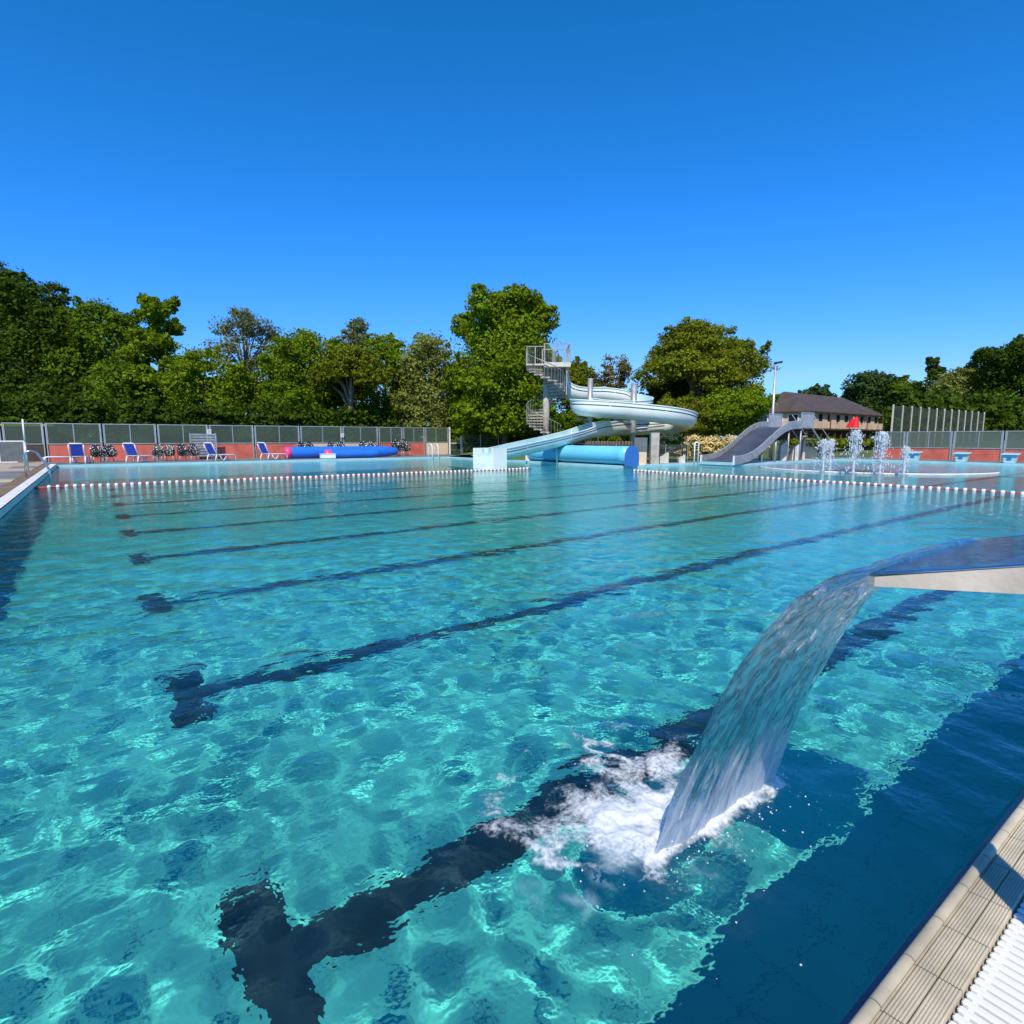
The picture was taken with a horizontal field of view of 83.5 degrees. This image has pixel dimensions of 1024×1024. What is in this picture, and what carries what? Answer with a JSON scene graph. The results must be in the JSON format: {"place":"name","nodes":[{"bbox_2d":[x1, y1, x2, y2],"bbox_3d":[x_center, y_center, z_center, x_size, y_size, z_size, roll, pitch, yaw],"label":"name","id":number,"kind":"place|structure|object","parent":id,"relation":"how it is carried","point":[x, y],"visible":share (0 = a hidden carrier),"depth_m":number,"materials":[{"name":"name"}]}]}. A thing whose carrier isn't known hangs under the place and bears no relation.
{"place":"outdoors","nodes":[
{"label":"outdoors","id":0,"kind":"place"},
{"bbox_2d":[0,461,47,487],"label":"deck","id":1,"kind":"structure","parent":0,"point":[4,466],"depth_m":27.46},
{"bbox_2d":[0,440,24,462],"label":"display board","id":2,"kind":"object","parent":1,"relation":"on","point":[11,451],"visible":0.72,"depth_m":31.05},
{"bbox_2d":[0,471,24,478],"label":"deck mat","id":3,"kind":"object","parent":1,"relation":"on","point":[9,474],"visible":0.9,"depth_m":21.35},
{"bbox_2d":[43,454,472,464],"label":"deck","id":4,"kind":"structure","parent":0,"point":[179,460],"depth_m":35.75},
{"bbox_2d":[67,443,89,463],"bbox_3d":[-23.872,-3.244,31.644,0.724,1.135,1.849,-4,8,-29],"label":"sun lounger","id":5,"kind":"object","parent":4,"relation":"on","point":[76,449],"visible":0.98,"depth_m":31.02,"materials":[{"name":"fabric"}]},
{"bbox_2d":[90,444,117,462],"bbox_3d":[-23.712,-3.409,33.283,0.600,1.039,1.292,6,9,38],"label":"chair stack","id":6,"kind":"object","parent":4,"relation":"on","point":[108,450],"visible":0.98,"depth_m":33.20,"materials":[{"name":"grey metal"}]},
{"bbox_2d":[122,443,154,462],"bbox_3d":[-21.604,-3.448,33.220,0.724,1.135,1.849,0,7,-1],"label":"sun lounger","id":7,"kind":"object","parent":4,"relation":"on","point":[131,450],"visible":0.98,"depth_m":32.57,"materials":[{"name":"fabric"}]},
{"bbox_2d":[151,443,175,460],"bbox_3d":[-21.270,-3.651,35.051,1.231,1.064,0.571,-2,8,-17],"label":"chair stack","id":8,"kind":"object","parent":4,"relation":"on","point":[157,450],"visible":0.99,"depth_m":34.99,"materials":[{"name":"grey metal"}]},
{"bbox_2d":[177,443,199,460],"bbox_3d":[-20.225,-3.749,35.808,0.571,1.064,1.231,7,10,44],"label":"chair stack","id":9,"kind":"object","parent":4,"relation":"on","point":[191,450],"visible":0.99,"depth_m":35.73,"materials":[{"name":"grey metal"}]},
{"bbox_2d":[189,433,217,459],"bbox_3d":[-20.176,-4.296,37.529,1.560,1.700,0.060,-5,9,-36],"label":"slatted board","id":10,"kind":"object","parent":4,"relation":"on","point":[202,436],"visible":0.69,"depth_m":37.47,"materials":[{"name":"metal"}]},
{"bbox_2d":[203,442,235,460],"bbox_3d":[-18.077,-3.744,35.511,0.724,1.135,1.849,3,8,19],"label":"sun lounger","id":11,"kind":"object","parent":4,"relation":"on","point":[210,450],"visible":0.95,"depth_m":34.91,"materials":[{"name":"fabric"}]},
{"bbox_2d":[0,422,448,461],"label":"glass fence","id":12,"kind":"object","parent":4,"relation":"on","point":[242,450],"visible":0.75,"depth_m":38.24,"materials":[{"name":"grey glass"}]},
{"bbox_2d":[257,442,287,459],"bbox_3d":[-15.515,-3.957,37.154,0.724,1.135,1.849,3,8,25],"label":"sun lounger","id":13,"kind":"object","parent":4,"relation":"on","point":[263,448],"visible":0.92,"depth_m":36.59,"materials":[{"name":"white plastic"}]},
{"bbox_2d":[283,446,397,458],"bbox_3d":[-12.018,-4.297,41.042,8.267,0.840,0.840,-5,9,-36],"label":"inflatable roll","id":14,"kind":"object","parent":4,"relation":"on","point":[301,452],"visible":0.71,"depth_m":39.69,"materials":[{"name":"blue plastic"}]},
{"bbox_2d":[324,449,379,457],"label":"inflatable roll","id":15,"kind":"object","parent":4,"relation":"on","point":[356,453],"visible":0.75,"depth_m":40.07,"materials":[{"name":"blue plastic"}]},
{"bbox_2d":[391,439,410,455],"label":"chair stack","id":16,"kind":"object","parent":4,"relation":"on","point":[403,445],"visible":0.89,"depth_m":44.79,"materials":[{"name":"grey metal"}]},
{"bbox_2d":[0,458,1023,1023],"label":"water","id":17,"kind":"structure","parent":0,"point":[270,750],"depth_m":2.97,"materials":[{"name":"liquid"}]},
{"bbox_2d":[34,467,530,487],"bbox_3d":[-6.836,-1.452,23.030,19.072,0.132,0.116,-5,9,-35],"label":"lane rope","id":18,"kind":"object","parent":17,"relation":"on","point":[131,483],"visible":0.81,"depth_m":21.23,"materials":[{"name":"white plastic"}]},
{"bbox_2d":[490,739,787,876],"bbox_3d":[0.499,1.189,2.510,1.122,0.038,1.297,6,10,41],"label":"foam","id":19,"kind":"object","parent":17,"relation":"on","point":[614,821],"visible":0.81,"depth_m":2.29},
{"bbox_2d":[473,728,830,978],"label":"water droplets","id":20,"kind":"object","parent":17,"relation":"on","point":[800,964],"visible":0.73,"depth_m":2.18},
{"bbox_2d":[812,438,836,471],"bbox_3d":[14.256,-2.605,26.204,1.112,1.510,0.948,-5,9,-36],"label":"fountain jet","id":21,"kind":"object","parent":17,"relation":"on","point":[824,444],"visible":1,"depth_m":26.14,"materials":[{"name":"white liquid"}]},
{"bbox_2d":[632,469,1023,493],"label":"lane rope","id":22,"kind":"object","parent":17,"relation":"on","point":[929,487],"visible":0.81,"depth_m":19.26,"materials":[{"name":"white plastic"}]},
{"bbox_2d":[825,439,837,468],"bbox_3d":[15.737,-2.881,28.331,0.586,1.512,0.788,1,7,4],"label":"fountain jet","id":23,"kind":"object","parent":17,"relation":"on","point":[831,441],"visible":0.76,"depth_m":28.28,"materials":[{"name":"white liquid"}]},
{"bbox_2d":[840,429,867,473],"bbox_3d":[14.814,-2.615,24.770,0.966,1.897,1.040,-5,9,-36],"label":"fountain jet","id":24,"kind":"object","parent":17,"relation":"on","point":[856,437],"visible":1,"depth_m":24.70,"materials":[{"name":"white liquid"}]},
{"bbox_2d":[868,430,894,473],"bbox_3d":[15.734,-2.545,24.406,0.900,1.851,1.010,2,8,14],"label":"fountain jet","id":25,"kind":"object","parent":17,"relation":"on","point":[882,441],"visible":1,"depth_m":24.28,"materials":[{"name":"white liquid"}]},
{"bbox_2d":[893,445,912,474],"bbox_3d":[16.423,-2.190,24.002,0.500,1.251,0.594,-2,8,-14],"label":"fountain jet","id":26,"kind":"object","parent":17,"relation":"on","point":[904,454],"visible":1,"depth_m":23.94,"materials":[{"name":"white liquid"}]},
{"bbox_2d":[0,0,1023,455],"label":"sky","id":27,"kind":"structure","parent":0,"point":[838,184],"materials":[{"name":"blue"}]},
{"bbox_2d":[103,438,1021,1023],"bbox_3d":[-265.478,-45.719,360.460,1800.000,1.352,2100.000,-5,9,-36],"label":"ground","id":28,"kind":"structure","parent":0,"point":[837,452],"depth_m":48.70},
{"bbox_2d":[0,260,34,393],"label":"broadleaf tree","id":29,"kind":"object","parent":28,"relation":"on","point":[6,272],"visible":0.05,"depth_m":54.39,"materials":[{"name":"green plant"}]},
{"bbox_2d":[0,465,45,497],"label":"deck channel","id":30,"kind":"object","parent":28,"relation":"on","point":[9,487],"visible":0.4,"depth_m":18.17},
{"bbox_2d":[22,419,29,474],"bbox_3d":[-18.152,-2.428,21.404,0.200,2.050,0.200,-5,9,-36],"label":"sign pole","id":31,"kind":"object","parent":30,"relation":"on","point":[25,446],"visible":0.77,"depth_m":21.37,"materials":[{"name":"grey metal"}]},
{"bbox_2d":[23,450,51,480],"bbox_3d":[-16.964,-1.152,20.571,0.696,2.153,0.608,-5,9,-36],"label":"pool handrail","id":32,"kind":"object","parent":30,"relation":"attached to","point":[42,460],"visible":0.85,"depth_m":20.47,"materials":[{"name":"metal"}]},
{"bbox_2d":[0,464,56,517],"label":"pool coping","id":33,"kind":"object","parent":28,"relation":"on","point":[9,496],"visible":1,"depth_m":15.02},
{"bbox_2d":[0,424,58,460],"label":"fence","id":34,"kind":"object","parent":28,"relation":"on","point":[33,434],"visible":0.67,"depth_m":34.74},
{"bbox_2d":[0,271,92,403],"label":"broadleaf tree","id":35,"kind":"object","parent":28,"relation":"on","point":[25,341],"visible":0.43,"depth_m":51.23,"materials":[{"name":"green plant"}]},
{"bbox_2d":[2,374,100,426],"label":"broadleaf tree","id":36,"kind":"object","parent":28,"relation":"on","point":[69,386],"visible":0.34,"depth_m":48.91,"materials":[{"name":"green plant"}]},
{"bbox_2d":[35,295,157,435],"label":"broadleaf tree","id":37,"kind":"object","parent":28,"relation":"on","point":[87,331],"visible":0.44,"depth_m":52.33,"materials":[{"name":"green plant"}]},
{"bbox_2d":[71,351,176,437],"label":"broadleaf tree","id":38,"kind":"object","parent":28,"relation":"on","point":[130,390],"visible":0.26,"depth_m":48.20,"materials":[{"name":"green plant"}]},
{"bbox_2d":[89,292,217,432],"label":"broadleaf tree","id":39,"kind":"object","parent":28,"relation":"on","point":[155,341],"visible":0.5,"depth_m":49.86,"materials":[{"name":"green plant"}]},
{"bbox_2d":[149,344,267,424],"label":"broadleaf tree","id":40,"kind":"object","parent":28,"relation":"on","point":[228,387],"visible":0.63,"depth_m":48.70,"materials":[{"name":"green plant"}]},
{"bbox_2d":[0,391,424,453],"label":"hedge","id":41,"kind":"object","parent":28,"relation":"on","point":[92,414],"visible":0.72,"depth_m":42.74,"materials":[{"name":"green plant"}]},
{"bbox_2d":[198,304,284,414],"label":"birch tree","id":42,"kind":"object","parent":28,"relation":"on","point":[247,321],"visible":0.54,"depth_m":57.63,"materials":[{"name":"green plant"}]},
{"bbox_2d":[57,456,449,467],"bbox_3d":[-14.179,-3.123,36.794,23.570,0.420,0.496,-5,9,-36],"label":"pool edge","id":43,"kind":"object","parent":28,"relation":"on","point":[171,463],"visible":0.36,"depth_m":34.55,"materials":[{"name":"tile"}]},
{"bbox_2d":[248,378,330,428],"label":"broadleaf tree","id":44,"kind":"object","parent":28,"relation":"on","point":[280,393],"visible":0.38,"depth_m":49.72,"materials":[{"name":"green plant"}]},
{"bbox_2d":[246,327,347,425],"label":"broadleaf tree","id":45,"kind":"object","parent":28,"relation":"on","point":[297,353],"visible":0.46,"depth_m":52.19,"materials":[{"name":"green plant"}]},
{"bbox_2d":[306,342,395,434],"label":"broadleaf tree","id":46,"kind":"object","parent":28,"relation":"on","point":[346,370],"visible":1,"depth_m":48.90,"materials":[{"name":"green plant"}]},
{"bbox_2d":[326,317,377,407],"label":"birch tree","id":47,"kind":"object","parent":28,"relation":"on","point":[356,330],"visible":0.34,"depth_m":60.80,"materials":[{"name":"green plant"}]},
{"bbox_2d":[338,332,429,434],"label":"broadleaf tree","id":48,"kind":"object","parent":28,"relation":"on","point":[387,348],"visible":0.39,"depth_m":53.98,"materials":[{"name":"green plant"}]},
{"bbox_2d":[383,329,460,434],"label":"willow tree","id":49,"kind":"object","parent":28,"relation":"on","point":[430,409],"visible":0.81,"depth_m":50.38,"materials":[{"name":"green plant"}]},
{"bbox_2d":[426,420,553,455],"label":"hedge","id":50,"kind":"object","parent":28,"relation":"on","point":[457,432],"visible":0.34,"depth_m":51.31,"materials":[{"name":"green plant"}]},
{"bbox_2d":[438,283,562,444],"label":"maple tree","id":51,"kind":"object","parent":28,"relation":"on","point":[500,386],"visible":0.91,"depth_m":46.08,"materials":[{"name":"green plant"}]},
{"bbox_2d":[526,343,570,435],"bbox_3d":[2.303,-7.307,37.417,2.776,6.860,2.641,0,7,0],"label":"spiral stair","id":52,"kind":"object","parent":28,"relation":"on","point":[552,373],"visible":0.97,"depth_m":37.04,"materials":[{"name":"metal"}]},
{"bbox_2d":[552,411,586,432],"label":"laurel shrub","id":53,"kind":"object","parent":28,"relation":"on","point":[569,420],"visible":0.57,"depth_m":44.56,"materials":[{"name":"green plant"}]},
{"bbox_2d":[552,355,600,413],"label":"broadleaf tree","id":54,"kind":"object","parent":28,"relation":"on","point":[577,369],"visible":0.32,"depth_m":57.81,"materials":[{"name":"green plant"}]},
{"bbox_2d":[473,369,697,468],"bbox_3d":[4.215,-5.937,34.957,17.450,6.073,7.864,-5,9,-36],"label":"tube slide","id":55,"kind":"object","parent":28,"relation":"on","point":[639,414],"visible":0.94,"depth_m":34.12,"materials":[{"name":"plastic"}]},
{"bbox_2d":[586,353,637,392],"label":"hawthorn tree","id":56,"kind":"object","parent":28,"relation":"on","point":[623,368],"visible":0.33,"depth_m":58.21,"materials":[{"name":"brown plant"}]},
{"bbox_2d":[569,409,713,452],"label":"hedge","id":57,"kind":"object","parent":28,"relation":"on","point":[611,438],"visible":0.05,"depth_m":56.31,"materials":[{"name":"green plant"}]},
{"bbox_2d":[628,376,709,433],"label":"broadleaf tree","id":58,"kind":"object","parent":28,"relation":"on","point":[678,389],"visible":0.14,"depth_m":56.23,"materials":[{"name":"green plant"}]},
{"bbox_2d":[659,432,689,456],"bbox_3d":[10.338,-4.365,37.314,2.326,1.710,1.932,0,7,0],"label":"flowering bush","id":59,"kind":"object","parent":28,"relation":"on","point":[671,438],"visible":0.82,"depth_m":36.94,"materials":[{"name":"green plant"}]},
{"bbox_2d":[654,391,717,442],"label":"laurel shrub","id":60,"kind":"object","parent":28,"relation":"on","point":[688,402],"visible":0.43,"depth_m":47.15,"materials":[{"name":"green plant"}]},
{"bbox_2d":[631,316,779,450],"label":"acacia tree","id":61,"kind":"object","parent":28,"relation":"on","point":[693,351],"visible":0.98,"depth_m":50.42,"materials":[{"name":"green plant"}]},
{"bbox_2d":[646,459,772,463],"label":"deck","id":62,"kind":"structure","parent":28,"relation":"on","point":[699,461],"depth_m":33.55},
{"bbox_2d":[568,441,631,445],"bbox_3d":[4.498,-3.619,34.315,0.065,1.250,8.200,-5,9,-36],"label":"picket fence","id":63,"kind":"object","parent":62,"relation":"on","point":[609,443],"visible":0.15,"depth_m":33.10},
{"bbox_2d":[632,438,647,464],"bbox_3d":[6.778,-3.214,30.479,0.686,1.462,0.520,0,7,0],"label":"control cabinet","id":64,"kind":"object","parent":62,"relation":"on","point":[640,444],"visible":0.63,"depth_m":30.21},
{"bbox_2d":[649,433,659,463],"bbox_3d":[7.832,-3.489,31.588,0.478,1.722,0.416,0,7,0],"label":"concrete post","id":65,"kind":"object","parent":62,"relation":"on","point":[654,448],"visible":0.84,"depth_m":31.41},
{"bbox_2d":[683,433,769,456],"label":"flowering hedge","id":66,"kind":"object","parent":28,"relation":"on","point":[710,444],"visible":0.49,"depth_m":40.38,"materials":[{"name":"beige plant"}]},
{"bbox_2d":[691,383,779,438],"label":"laurel shrub","id":67,"kind":"object","parent":28,"relation":"on","point":[739,410],"visible":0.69,"depth_m":47.22,"materials":[{"name":"green plant"}]},
{"bbox_2d":[699,460,798,465],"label":"slide deck","id":68,"kind":"structure","parent":28,"relation":"on","point":[755,462],"depth_m":33.55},
{"bbox_2d":[777,440,786,460],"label":"concrete pillar","id":69,"kind":"structure","parent":68,"relation":"on","point":[782,452],"depth_m":36.41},
{"bbox_2d":[789,443,798,460],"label":"concrete pillar","id":70,"kind":"structure","parent":68,"relation":"on","point":[794,453],"depth_m":36.41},
{"bbox_2d":[769,361,782,457],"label":"light pole","id":71,"kind":"object","parent":28,"relation":"on","point":[774,387],"visible":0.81,"depth_m":40.19,"materials":[{"name":"grey metal"}]},
{"bbox_2d":[773,457,850,460],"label":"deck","id":72,"kind":"structure","parent":28,"relation":"on","point":[825,458],"depth_m":40.04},
{"bbox_2d":[700,412,833,465],"bbox_3d":[16.016,-4.578,35.184,11.528,3.040,2.160,-5,9,-36],"label":"wide slide","id":73,"kind":"object","parent":72,"relation":"on","point":[751,442],"visible":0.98,"depth_m":34.28,"materials":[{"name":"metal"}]},
{"bbox_2d":[800,436,805,459],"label":"concrete pillar","id":74,"kind":"structure","parent":72,"relation":"on","point":[802,452],"depth_m":37.49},
{"bbox_2d":[805,446,816,459],"bbox_3d":[19.590,-3.943,38.218,1.144,0.922,0.728,0,7,0],"label":"storage box","id":75,"kind":"object","parent":72,"relation":"on","point":[810,453],"visible":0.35,"depth_m":37.88,"materials":[{"name":"concrete"}]},
{"bbox_2d":[797,383,837,396],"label":"pine tree","id":76,"kind":"object","parent":28,"relation":"on","point":[818,389],"visible":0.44,"depth_m":145.30,"materials":[{"name":"green plant"}]},
{"bbox_2d":[759,392,883,440],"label":"pavilion","id":77,"kind":"structure","parent":28,"relation":"on","point":[834,416],"depth_m":84.76,"materials":[{"name":"brown tile"}]},
{"bbox_2d":[778,436,895,448],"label":"hedge","id":78,"kind":"object","parent":28,"relation":"on","point":[865,444],"visible":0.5,"depth_m":51.54,"materials":[{"name":"green plant"}]},
{"bbox_2d":[840,368,901,436],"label":"pine tree","id":79,"kind":"object","parent":28,"relation":"on","point":[865,383],"visible":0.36,"depth_m":112.64,"materials":[{"name":"green plant"}]},
{"bbox_2d":[877,406,895,439],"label":"broadleaf tree","id":80,"kind":"object","parent":28,"relation":"on","point":[887,413],"visible":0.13,"depth_m":104.95,"materials":[{"name":"green plant"}]},
{"bbox_2d":[878,375,923,439],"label":"broadleaf tree","id":81,"kind":"object","parent":28,"relation":"on","point":[904,381],"visible":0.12,"depth_m":109.79,"materials":[{"name":"green plant"}]},
{"bbox_2d":[911,356,946,439],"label":"pine tree","id":82,"kind":"object","parent":28,"relation":"on","point":[931,369],"visible":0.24,"depth_m":105.13,"materials":[{"name":"green plant"}]},
{"bbox_2d":[845,459,1023,465],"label":"pool edge","id":83,"kind":"object","parent":28,"relation":"on","point":[982,463],"visible":0.33,"depth_m":34.11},
{"bbox_2d":[849,798,1023,1023],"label":"pool edge roll","id":84,"kind":"object","parent":28,"relation":"on","point":[873,1007],"depth_m":1.77,"materials":[{"name":"beige tile"}]},
{"bbox_2d":[889,405,984,446],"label":"net fence","id":85,"kind":"object","parent":28,"relation":"on","point":[935,423],"visible":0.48,"depth_m":54.98,"materials":[{"name":"metal"}]},
{"bbox_2d":[874,820,1023,1023],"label":"pool edge tiles","id":86,"kind":"object","parent":28,"relation":"on","point":[937,984],"depth_m":1.71,"materials":[{"name":"tile"}]},
{"bbox_2d":[883,386,1023,440],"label":"hedge","id":87,"kind":"object","parent":28,"relation":"on","point":[1005,414],"visible":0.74,"depth_m":68.28,"materials":[{"name":"green plant"}]},
{"bbox_2d":[923,360,986,397],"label":"willow tree","id":88,"kind":"object","parent":28,"relation":"on","point":[953,379],"visible":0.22,"depth_m":94.66,"materials":[{"name":"green plant"}]},
{"bbox_2d":[948,899,1023,1023],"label":"overflow grating","id":89,"kind":"object","parent":28,"relation":"on","point":[995,995],"visible":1,"depth_m":1.59,"materials":[{"name":"white plastic"}]},
{"bbox_2d":[960,334,1023,396],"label":"broadleaf tree","id":90,"kind":"object","parent":28,"relation":"on","point":[1007,374],"visible":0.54,"depth_m":88.40,"materials":[{"name":"green plant"}]},
{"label":"pool wall","id":91,"kind":"structure","parent":28,"relation":"on","visible":0},
{"bbox_2d":[449,457,616,467],"bbox_3d":[0.439,-3.086,36.514,0.296,0.420,17.200,-5,9,-36],"label":"pool edge","id":92,"kind":"object","parent":91,"relation":"attached to","point":[578,464],"visible":0.36,"depth_m":33.18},
{"bbox_2d":[617,462,696,467],"bbox_3d":[8.062,-2.411,31.291,6.392,0.420,0.292,-5,9,-36],"label":"pool edge","id":93,"kind":"object","parent":91,"relation":"attached to","point":[654,465],"visible":0.21,"depth_m":30.90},
{"bbox_2d":[839,791,1023,1023],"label":"pool edge grip","id":94,"kind":"object","parent":91,"relation":"attached to","point":[867,993],"depth_m":1.81,"materials":[{"name":"blue tile"}]},
{"bbox_2d":[603,841,632,855],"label":"aerated water","id":95,"kind":"structure","parent":0,"point":[611,852],"depth_m":2.13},
{"bbox_2d":[830,784,1023,1023],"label":"wall","id":96,"kind":"structure","parent":0,"point":[852,1001],"depth_m":3.03,"materials":[{"name":"teal tile"}]},
{"bbox_2d":[843,458,1023,463],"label":"deck","id":97,"kind":"structure","parent":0,"point":[938,460],"depth_m":35.75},
{"bbox_2d":[908,451,922,460],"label":"starting block","id":98,"kind":"structure","parent":97,"relation":"on","point":[915,456],"depth_m":35.71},
{"bbox_2d":[874,431,1023,461],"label":"glass fence","id":99,"kind":"object","parent":97,"relation":"on","point":[984,445],"visible":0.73,"depth_m":35.97,"materials":[{"name":"grey glass"}]},
{"bbox_2d":[953,452,971,461],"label":"starting block","id":100,"kind":"structure","parent":97,"relation":"on","point":[961,456],"depth_m":33.77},
{"bbox_2d":[1000,453,1020,462],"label":"starting block","id":101,"kind":"structure","parent":97,"relation":"on","point":[1010,457],"depth_m":31.99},
{"label":"splash pad","id":102,"kind":"structure","parent":0,"visible":0},
{"bbox_2d":[760,466,1000,473],"bbox_3d":[16.508,-1.881,26.582,9.966,0.080,3.645,5,9,32],"label":"splash pad rim","id":103,"kind":"object","parent":102,"relation":"on","point":[883,473],"visible":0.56,"depth_m":25.17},
{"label":"near deck","id":104,"kind":"structure","parent":0,"visible":0},
{"bbox_2d":[867,535,1023,593],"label":"water spout","id":105,"kind":"object","parent":104,"relation":"on","point":[1006,576],"visible":0.67,"depth_m":1.26,"materials":[{"name":"metal"}]},
{"bbox_2d":[654,537,1023,855],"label":"water jet","id":106,"kind":"object","parent":105,"relation":"attached to","point":[738,753],"visible":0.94,"depth_m":1.96},
{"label":"corner deck","id":107,"kind":"structure","parent":0,"visible":0},
{"bbox_2d":[525,445,638,465],"bbox_3d":[3.667,-3.270,32.375,1.000,1.026,8.260,-5,9,-36],"label":"cover roller","id":108,"kind":"object","parent":107,"relation":"on","point":[616,455],"visible":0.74,"depth_m":30.92,"materials":[{"name":"blue plastic"}]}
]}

